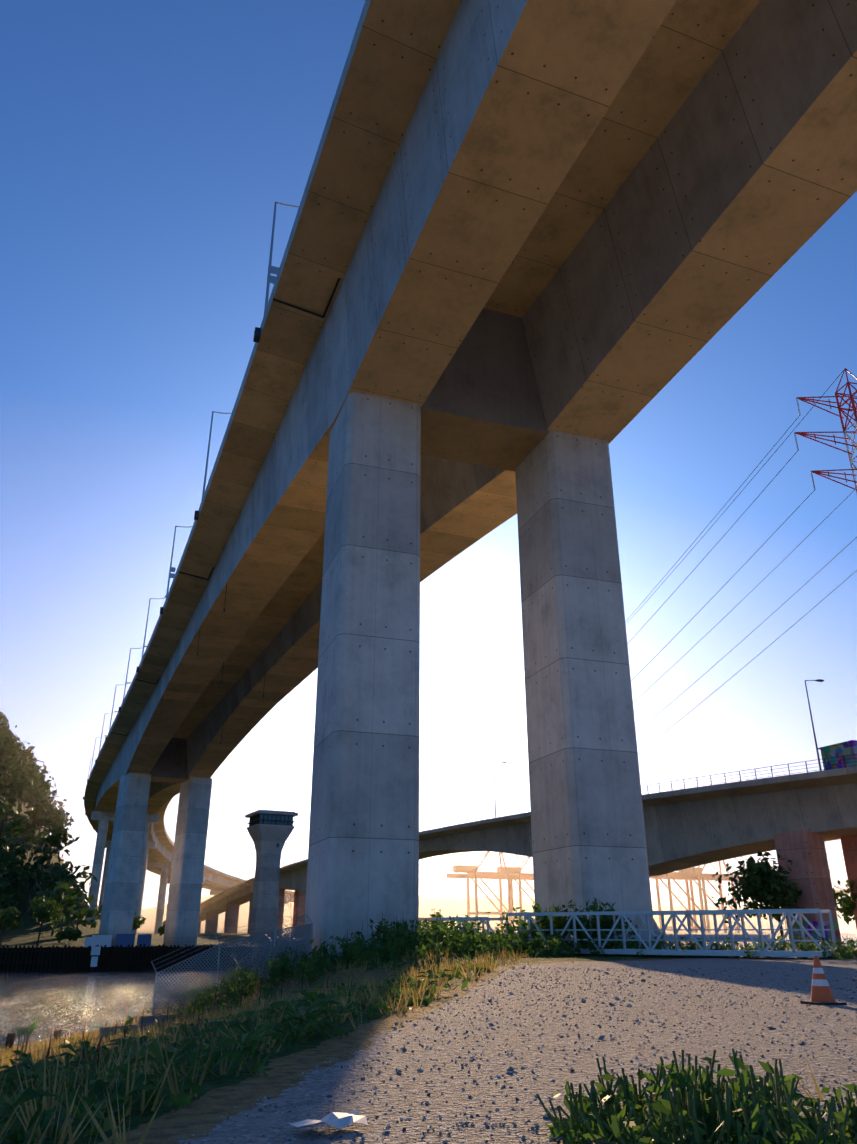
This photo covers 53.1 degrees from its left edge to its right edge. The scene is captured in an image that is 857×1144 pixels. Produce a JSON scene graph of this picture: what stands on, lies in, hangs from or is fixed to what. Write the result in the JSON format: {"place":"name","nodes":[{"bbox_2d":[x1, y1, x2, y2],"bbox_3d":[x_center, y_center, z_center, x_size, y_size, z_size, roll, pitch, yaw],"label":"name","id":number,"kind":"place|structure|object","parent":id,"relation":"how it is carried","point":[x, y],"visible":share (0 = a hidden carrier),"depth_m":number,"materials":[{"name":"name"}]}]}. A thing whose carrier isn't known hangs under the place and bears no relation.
{"place":"outdoors","nodes":[
{"label":"outdoors","id":0,"kind":"place"},
{"bbox_2d":[99,773,211,946],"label":"bridge pier","id":1,"kind":"structure","parent":0,"point":[184,896],"depth_m":161.29,"materials":[{"name":"grey concrete"}]},
{"bbox_2d":[0,770,856,1143],"bbox_3d":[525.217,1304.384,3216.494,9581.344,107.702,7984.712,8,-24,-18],"label":"ground","id":2,"kind":"structure","parent":0,"point":[232,1096],"depth_m":6.81,"materials":[{"name":"grey soil"}]},
{"bbox_2d":[4,1029,61,1051],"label":"wooden posts","id":3,"kind":"object","parent":2,"relation":"on","point":[57,1034],"visible":0.48,"depth_m":36.93,"materials":[{"name":"brown wood"}]},
{"bbox_2d":[0,712,102,942],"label":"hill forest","id":4,"kind":"object","parent":2,"relation":"on","point":[60,882],"depth_m":244.92,"materials":[{"name":"green plant"}]},
{"bbox_2d":[84,935,111,946],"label":"bank truck","id":5,"kind":"object","parent":2,"relation":"on","point":[99,940],"visible":0.82,"depth_m":147.66,"materials":[{"name":"white paint"}]},
{"bbox_2d":[115,934,151,946],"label":"shipping container","id":6,"kind":"object","parent":2,"relation":"on","point":[124,940],"visible":0.82,"depth_m":149.42,"materials":[{"name":"blue metal"}]},
{"bbox_2d":[96,1014,178,1042],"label":"rocks","id":7,"kind":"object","parent":2,"relation":"on","point":[146,1019],"depth_m":28.45,"materials":[{"name":"grey stone"}]},
{"bbox_2d":[0,944,302,971],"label":"quay wall","id":8,"kind":"structure","parent":2,"relation":"on","point":[20,958],"depth_m":142.03,"materials":[{"name":"brown concrete"}]},
{"bbox_2d":[90,946,100,966],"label":"sign","id":9,"kind":"object","parent":8,"relation":"attached to","point":[95,950],"visible":1,"depth_m":139.14,"materials":[{"name":"blue metal"}]},
{"bbox_2d":[0,965,303,1059],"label":"rebar stake fence","id":10,"kind":"object","parent":2,"relation":"on","point":[156,1008],"visible":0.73,"depth_m":23.76,"materials":[{"name":"brown metal"}]},
{"bbox_2d":[85,811,288,934],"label":"bridge piers","id":11,"kind":"structure","parent":2,"relation":"on","point":[103,818],"depth_m":244.48,"materials":[{"name":"grey concrete"}]},
{"bbox_2d":[0,969,452,1135],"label":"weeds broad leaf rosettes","id":12,"kind":"object","parent":2,"relation":"on","point":[299,1008],"visible":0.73,"depth_m":6.20,"materials":[{"name":"green plant"}]},
{"bbox_2d":[151,914,312,1014],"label":"chain link fence posts","id":13,"kind":"object","parent":2,"relation":"on","point":[275,938],"visible":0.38,"depth_m":32.50,"materials":[{"name":"grey metal"}]},
{"bbox_2d":[153,925,311,1014],"bbox_3d":[-8.981,17.125,36.940,6.000,3.582,14.200,8,-24,-18],"label":"chain link fence","id":14,"kind":"object","parent":13,"relation":"attached to","point":[295,941],"visible":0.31,"depth_m":31.87,"materials":[{"name":"grey metal"}]},
{"bbox_2d":[245,810,297,941],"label":"tower","id":15,"kind":"structure","parent":2,"relation":"on","point":[264,837],"depth_m":218.34,"materials":[{"name":"grey concrete"}]},
{"bbox_2d":[249,814,292,846],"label":"tower windows","id":16,"kind":"structure","parent":15,"relation":"in","point":[267,817],"depth_m":221.40,"materials":[{"name":"black glass"}]},
{"bbox_2d":[246,814,295,827],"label":"control tower mullions","id":17,"kind":"object","parent":15,"relation":"attached to","point":[254,821],"visible":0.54,"depth_m":222.03,"materials":[{"name":"grey metal"}]},
{"bbox_2d":[21,914,601,1084],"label":"weed seed heads","id":18,"kind":"object","parent":2,"relation":"on","point":[98,1044],"visible":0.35,"depth_m":11.34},
{"bbox_2d":[289,1111,367,1128],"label":"paper litter","id":19,"kind":"object","parent":2,"relation":"on","point":[338,1120],"visible":1,"depth_m":3.99,"materials":[{"name":"white paper"}]},
{"bbox_2d":[0,946,822,1143],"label":"dry grass tufts","id":20,"kind":"object","parent":2,"relation":"on","point":[38,1054],"visible":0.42,"depth_m":9.52,"materials":[{"name":"plant"}]},
{"bbox_2d":[0,897,856,1143],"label":"weeds","id":21,"kind":"object","parent":2,"relation":"on","point":[656,1107],"depth_m":4.56,"materials":[{"name":"green plant"}]},
{"bbox_2d":[0,850,856,947],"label":"bushes","id":22,"kind":"object","parent":2,"relation":"on","point":[763,875],"depth_m":92.96,"materials":[{"name":"green plant"}]},
{"bbox_2d":[419,917,505,941],"bbox_3d":[1.520,15.818,37.403,3.673,1.360,2.050,-14,-27,30],"label":"short gangway truss","id":23,"kind":"object","parent":2,"relation":"on","point":[483,919],"visible":0.27,"depth_m":36.95,"materials":[{"name":"silver metal"}]},
{"bbox_2d":[303,918,667,944],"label":"bridge pivot piers","id":24,"kind":"structure","parent":2,"relation":"on","point":[656,927],"depth_m":117.62,"materials":[{"name":"concrete"}]},
{"bbox_2d":[173,966,856,1143],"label":"gravel loose stones","id":25,"kind":"object","parent":2,"relation":"on","point":[511,1072],"visible":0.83,"depth_m":7.16,"materials":[{"name":"grey gravel"}]},
{"bbox_2d":[198,830,856,946],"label":"bridge piers","id":26,"kind":"structure","parent":2,"relation":"on","point":[804,851],"depth_m":91.06,"materials":[{"name":"concrete"}]},
{"bbox_2d":[787,921,856,938],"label":"bridge pier graffiti","id":27,"kind":"object","parent":26,"relation":"attached to","point":[812,933],"visible":0.59,"depth_m":87.75,"materials":[{"name":"paint"}]},
{"bbox_2d":[199,766,856,921],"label":"bridge girder","id":28,"kind":"object","parent":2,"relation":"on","point":[691,827],"visible":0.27,"depth_m":105.15,"materials":[{"name":"grey concrete"}]},
{"bbox_2d":[248,679,856,879],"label":"bridge railing lights","id":29,"kind":"object","parent":28,"relation":"on","point":[818,757],"visible":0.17,"depth_m":97.92},
{"bbox_2d":[818,740,856,769],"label":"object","id":30,"kind":"object","parent":28,"relation":"on","point":[842,749],"visible":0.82,"depth_m":84.98,"materials":[{"name":"paint"}]},
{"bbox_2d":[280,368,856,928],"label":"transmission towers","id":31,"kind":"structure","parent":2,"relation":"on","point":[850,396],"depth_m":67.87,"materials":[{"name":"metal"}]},
{"bbox_2d":[290,370,856,897],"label":"power lines","id":32,"kind":"object","parent":31,"relation":"on","point":[692,618],"visible":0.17,"depth_m":85.41,"materials":[{"name":"grey metal"}]},
{"bbox_2d":[446,851,847,932],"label":"gantry cranes","id":33,"kind":"object","parent":2,"relation":"on","point":[531,877],"depth_m":742.06,"materials":[{"name":"orange metal"}]},
{"bbox_2d":[506,909,836,956],"bbox_3d":[8.756,13.770,32.723,12.376,1.510,1.850,-15,-27,32],"label":"gangway truss","id":34,"kind":"object","parent":2,"relation":"on","point":[745,937],"visible":0.81,"depth_m":31.59,"materials":[{"name":"silver metal"}]},
{"bbox_2d":[800,956,846,1004],"bbox_3d":[4.940,5.152,10.819,0.380,0.550,0.380,8,-24,-18],"label":"traffic cone","id":35,"kind":"object","parent":2,"relation":"on","point":[821,993],"visible":0.98,"depth_m":10.71,"materials":[{"name":"orange plastic"}]},
{"bbox_2d":[0,933,856,1051],"bbox_3d":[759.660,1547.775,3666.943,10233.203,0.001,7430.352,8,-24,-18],"label":"water","id":36,"kind":"structure","parent":0,"point":[46,1000],"depth_m":81.92,"materials":[{"name":"grey liquid"}]},
{"bbox_2d":[0,0,856,944],"label":"sky","id":37,"kind":"structure","parent":0,"point":[149,148],"materials":[{"name":"blue"}]},
{"bbox_2d":[304,392,654,970],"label":"bridge pier","id":38,"kind":"structure","parent":0,"point":[588,828],"depth_m":42.41,"materials":[{"name":"grey concrete"}]},
{"bbox_2d":[373,924,383,937],"bbox_3d":[-2.104,15.056,35.900,0.470,0.580,0.042,8,-24,-18],"label":"hydrant sign","id":39,"kind":"object","parent":38,"relation":"attached to","point":[374,930],"visible":0.21,"depth_m":35.88,"materials":[{"name":"white paint"}]},
{"bbox_2d":[84,0,856,901],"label":"bridge girder","id":40,"kind":"object","parent":38,"relation":"on","point":[624,210],"visible":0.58,"depth_m":40.96,"materials":[{"name":"grey concrete"}]},
{"bbox_2d":[150,738,188,782],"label":"crossbeam","id":41,"kind":"object","parent":40,"relation":"attached to","point":[171,765],"visible":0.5,"depth_m":168.45,"materials":[{"name":"grey concrete"}]},
{"bbox_2d":[88,202,298,776],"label":"street lights","id":42,"kind":"object","parent":40,"relation":"on","point":[272,270],"visible":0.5,"depth_m":80.82},
{"bbox_2d":[83,278,339,829],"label":"drainpipes","id":43,"kind":"object","parent":40,"relation":"attached to","point":[257,334],"visible":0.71,"depth_m":53.87,"materials":[{"name":"grey metal"}]},
{"bbox_2d":[420,309,547,470],"bbox_3d":[2.467,-11.222,51.458,7.680,7.900,4.680,8,-24,-18],"label":"crossbeam","id":44,"kind":"object","parent":40,"relation":"attached to","point":[481,405],"depth_m":49.39,"materials":[{"name":"grey concrete"}]}
]}

